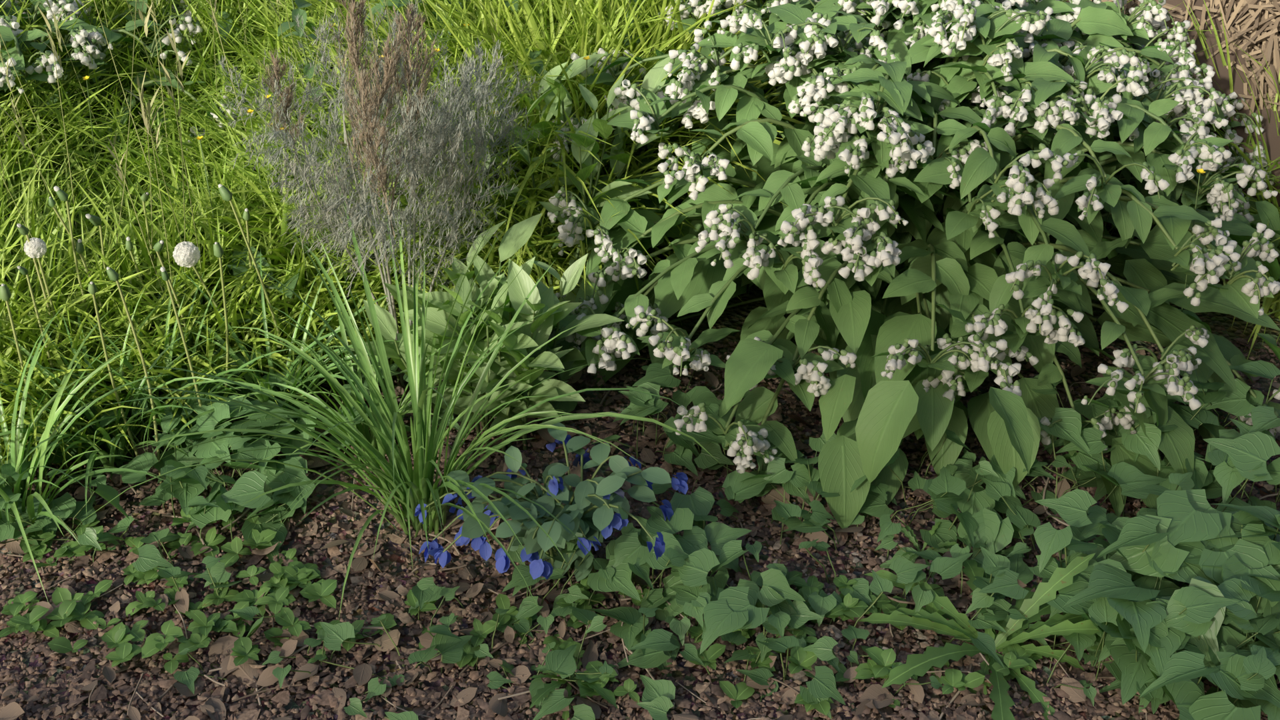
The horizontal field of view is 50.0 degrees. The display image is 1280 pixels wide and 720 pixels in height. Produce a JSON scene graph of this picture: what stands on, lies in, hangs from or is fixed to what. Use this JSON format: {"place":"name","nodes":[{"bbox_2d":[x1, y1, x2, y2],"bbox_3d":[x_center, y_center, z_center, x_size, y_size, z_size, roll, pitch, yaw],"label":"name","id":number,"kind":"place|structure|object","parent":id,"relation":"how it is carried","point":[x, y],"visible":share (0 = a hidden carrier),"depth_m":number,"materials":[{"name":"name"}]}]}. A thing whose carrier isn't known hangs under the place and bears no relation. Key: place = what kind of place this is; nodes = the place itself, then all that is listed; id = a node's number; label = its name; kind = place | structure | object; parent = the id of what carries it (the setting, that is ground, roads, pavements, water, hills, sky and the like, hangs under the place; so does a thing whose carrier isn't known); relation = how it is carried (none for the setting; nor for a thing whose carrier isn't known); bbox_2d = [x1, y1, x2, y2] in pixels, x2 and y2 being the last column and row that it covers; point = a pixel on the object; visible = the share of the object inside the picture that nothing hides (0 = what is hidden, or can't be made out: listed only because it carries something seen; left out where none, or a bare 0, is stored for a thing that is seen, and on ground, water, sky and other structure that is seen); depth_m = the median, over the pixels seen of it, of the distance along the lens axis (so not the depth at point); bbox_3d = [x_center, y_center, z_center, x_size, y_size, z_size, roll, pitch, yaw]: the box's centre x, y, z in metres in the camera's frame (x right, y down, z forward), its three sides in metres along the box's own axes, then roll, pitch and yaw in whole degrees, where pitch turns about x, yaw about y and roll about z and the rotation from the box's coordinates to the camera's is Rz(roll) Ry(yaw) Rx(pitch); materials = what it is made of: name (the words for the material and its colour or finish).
{"place":"outdoors","nodes":[
{"label":"outdoors","id":0,"kind":"place"},
{"bbox_2d":[25,238,197,265],"bbox_3d":[-0.771,-0.156,2.008,0.233,0.073,0.035,-9,36,-12],"label":"dandelion clock","id":1,"kind":"object","parent":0,"point":[181,255],"visible":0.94,"depth_m":2.02,"materials":[{"name":"white plant"}]},
{"bbox_2d":[0,0,1279,494],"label":"meadow grass","id":2,"kind":"structure","parent":0,"point":[584,26],"depth_m":2.30,"materials":[{"name":"green plant"}]},
{"bbox_2d":[0,200,1279,719],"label":"ground","id":3,"kind":"structure","parent":0,"point":[1216,322],"depth_m":1.89,"materials":[{"name":"soil"}]},
{"bbox_2d":[0,305,171,604],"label":"grass tuft","id":4,"kind":"object","parent":3,"relation":"on","point":[15,458],"visible":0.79,"depth_m":1.89,"materials":[{"name":"green plant"}]},
{"bbox_2d":[0,0,243,161],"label":"comfrey","id":5,"kind":"object","parent":3,"relation":"on","point":[7,33],"depth_m":2.53,"materials":[{"name":"green plant"}]},
{"bbox_2d":[0,0,251,143],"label":"comfrey calyx","id":6,"kind":"object","parent":5,"relation":"attached to","point":[73,33],"visible":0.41,"depth_m":2.49,"materials":[{"name":"white plant"}]},
{"bbox_2d":[0,0,258,150],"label":"white flowers","id":7,"kind":"object","parent":5,"relation":"attached to","point":[73,7],"visible":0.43,"depth_m":2.49,"materials":[{"name":"white plant"}]},
{"bbox_2d":[0,287,263,513],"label":"grass tuft","id":8,"kind":"object","parent":3,"relation":"on","point":[107,449],"visible":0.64,"depth_m":1.98,"materials":[{"name":"green plant"}]},
{"bbox_2d":[5,199,286,483],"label":"flower stalks","id":9,"kind":"object","parent":3,"relation":"on","point":[85,263],"visible":0.54,"depth_m":2.00,"materials":[{"name":"green plant"}]},
{"bbox_2d":[1,184,247,285],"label":"dandelion pappus","id":10,"kind":"object","parent":9,"relation":"attached to","point":[89,216],"visible":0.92,"depth_m":2.02},
{"bbox_2d":[0,185,250,301],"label":"flower buds","id":11,"kind":"object","parent":9,"relation":"attached to","point":[226,193],"visible":1,"depth_m":1.96,"materials":[{"name":"green plant"}]},
{"bbox_2d":[30,266,289,454],"bbox_3d":[-0.713,0.023,2.010,0.361,0.256,0.422,-19,39,-25],"label":"grass tuft","id":12,"kind":"object","parent":3,"relation":"on","point":[157,402],"visible":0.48,"depth_m":2.01,"materials":[{"name":"green plant"}]},
{"bbox_2d":[159,254,400,460],"bbox_3d":[-0.524,0.013,2.049,0.381,0.228,0.390,0,35,0],"label":"grass tuft","id":13,"kind":"object","parent":3,"relation":"on","point":[262,398],"visible":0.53,"depth_m":2.07,"materials":[{"name":"green plant"}]},
{"bbox_2d":[0,0,575,301],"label":"seed stalks","id":14,"kind":"object","parent":3,"relation":"on","point":[149,123],"visible":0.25,"depth_m":2.19,"materials":[{"name":"plant"}]},
{"bbox_2d":[0,0,499,187],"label":"seed heads","id":15,"kind":"object","parent":14,"relation":"attached to","point":[143,115],"visible":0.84,"depth_m":2.02,"materials":[{"name":"plant"}]},
{"bbox_2d":[216,274,473,467],"bbox_3d":[-0.408,0.036,1.997,0.418,0.250,0.351,0,35,0],"label":"grass tuft","id":16,"kind":"object","parent":3,"relation":"on","point":[372,440],"visible":0.46,"depth_m":2.00,"materials":[{"name":"green plant"}]},
{"bbox_2d":[214,0,546,389],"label":"feathery shrub","id":17,"kind":"object","parent":3,"relation":"on","point":[441,139],"depth_m":1.94,"materials":[{"name":"grey plant"}]},
{"bbox_2d":[52,156,720,621],"bbox_3d":[-0.280,0.021,1.794,0.778,0.507,0.663,6,35,9],"label":"grass tuft","id":18,"kind":"object","parent":3,"relation":"on","point":[415,487],"visible":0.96,"depth_m":1.83,"materials":[{"name":"green plant"}]},
{"bbox_2d":[122,0,664,140],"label":"nettles","id":19,"kind":"object","parent":3,"relation":"on","point":[304,3],"depth_m":2.45,"materials":[{"name":"green plant"}]},
{"bbox_2d":[346,53,671,452],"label":"shoots","id":20,"kind":"object","parent":3,"relation":"on","point":[543,299],"depth_m":2.00,"materials":[{"name":"green plant"}]},
{"bbox_2d":[10,390,1039,719],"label":"pebbles","id":21,"kind":"object","parent":3,"relation":"on","point":[806,434],"visible":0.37,"depth_m":1.85,"materials":[{"name":"stone"}]},
{"bbox_2d":[426,422,671,586],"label":"plant leaves","id":22,"kind":"object","parent":3,"relation":"on","point":[595,522],"depth_m":1.77,"materials":[{"name":"green plant"}]},
{"bbox_2d":[414,434,687,579],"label":"blue flowers","id":23,"kind":"object","parent":22,"relation":"attached to","point":[538,567],"visible":0.69,"depth_m":1.75,"materials":[{"name":"blue plant"}]},
{"bbox_2d":[0,507,1103,715],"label":"plants","id":24,"kind":"object","parent":3,"relation":"on","point":[281,583],"visible":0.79,"depth_m":1.75,"materials":[{"name":"green plant"}]},
{"bbox_2d":[10,176,1133,368],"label":"meadow forbs","id":25,"kind":"object","parent":3,"relation":"on","point":[292,281],"visible":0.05,"depth_m":2.18,"materials":[{"name":"green plant"}]},
{"bbox_2d":[529,647,618,719],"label":"rosette","id":26,"kind":"object","parent":3,"relation":"on","point":[542,693],"visible":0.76,"depth_m":1.64,"materials":[{"name":"green plant"}]},
{"bbox_2d":[0,320,1279,719],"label":"cover leaves","id":27,"kind":"object","parent":3,"relation":"on","point":[1222,564],"visible":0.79,"depth_m":1.77,"materials":[{"name":"green plant"}]},
{"bbox_2d":[0,337,1279,719],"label":"mulch chips","id":28,"kind":"object","parent":3,"relation":"on","point":[328,699],"visible":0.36,"depth_m":1.75,"materials":[{"name":"brown wood"}]},
{"bbox_2d":[7,382,1279,719],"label":"twigs","id":29,"kind":"object","parent":28,"relation":"on","point":[625,647],"visible":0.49,"depth_m":1.75,"materials":[{"name":"brown wood"}]},
{"bbox_2d":[858,552,1109,719],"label":"rosette","id":30,"kind":"object","parent":28,"relation":"on","point":[1031,607],"visible":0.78,"depth_m":1.71,"materials":[{"name":"green plant"}]},
{"bbox_2d":[0,364,1279,719],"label":"dead leaves","id":31,"kind":"object","parent":3,"relation":"on","point":[362,675],"visible":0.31,"depth_m":1.73,"materials":[{"name":"brown plant"}]},
{"bbox_2d":[0,351,1279,719],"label":"ground cover stalks","id":32,"kind":"object","parent":3,"relation":"on","point":[932,501],"visible":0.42,"depth_m":1.85,"materials":[{"name":"green plant"}]},
{"bbox_2d":[86,26,1200,405],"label":"buttercup stems","id":33,"kind":"object","parent":3,"relation":"on","point":[502,169],"visible":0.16,"depth_m":2.24,"materials":[{"name":"green plant"}]},
{"bbox_2d":[544,0,1279,528],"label":"comfrey","id":34,"kind":"object","parent":3,"relation":"on","point":[873,408],"depth_m":2.03,"materials":[{"name":"green plant"}]},
{"bbox_2d":[536,0,1279,463],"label":"comfrey calyx","id":35,"kind":"object","parent":34,"relation":"attached to","point":[1182,353],"visible":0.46,"depth_m":1.97,"materials":[{"name":"white plant"}]},
{"bbox_2d":[537,0,1279,473],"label":"white flowers","id":36,"kind":"object","parent":34,"relation":"attached to","point":[831,116],"visible":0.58,"depth_m":1.97,"materials":[{"name":"white plant"}]},
{"bbox_2d":[900,521,959,582],"bbox_3d":[0.392,0.259,1.862,0.084,0.035,0.092,0,35,0],"label":"rosette","id":37,"kind":"object","parent":3,"relation":"on","point":[910,535],"visible":0.56,"depth_m":1.87,"materials":[{"name":"green plant"}]},
{"bbox_2d":[1065,0,1279,281],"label":"straw heap","id":38,"kind":"object","parent":3,"relation":"on","point":[1252,27],"visible":0.09,"depth_m":2.44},
{"bbox_2d":[82,22,1205,173],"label":"small flowers","id":39,"kind":"object","parent":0,"point":[587,57],"visible":0.49,"depth_m":2.22,"materials":[{"name":"plant"}]}
]}

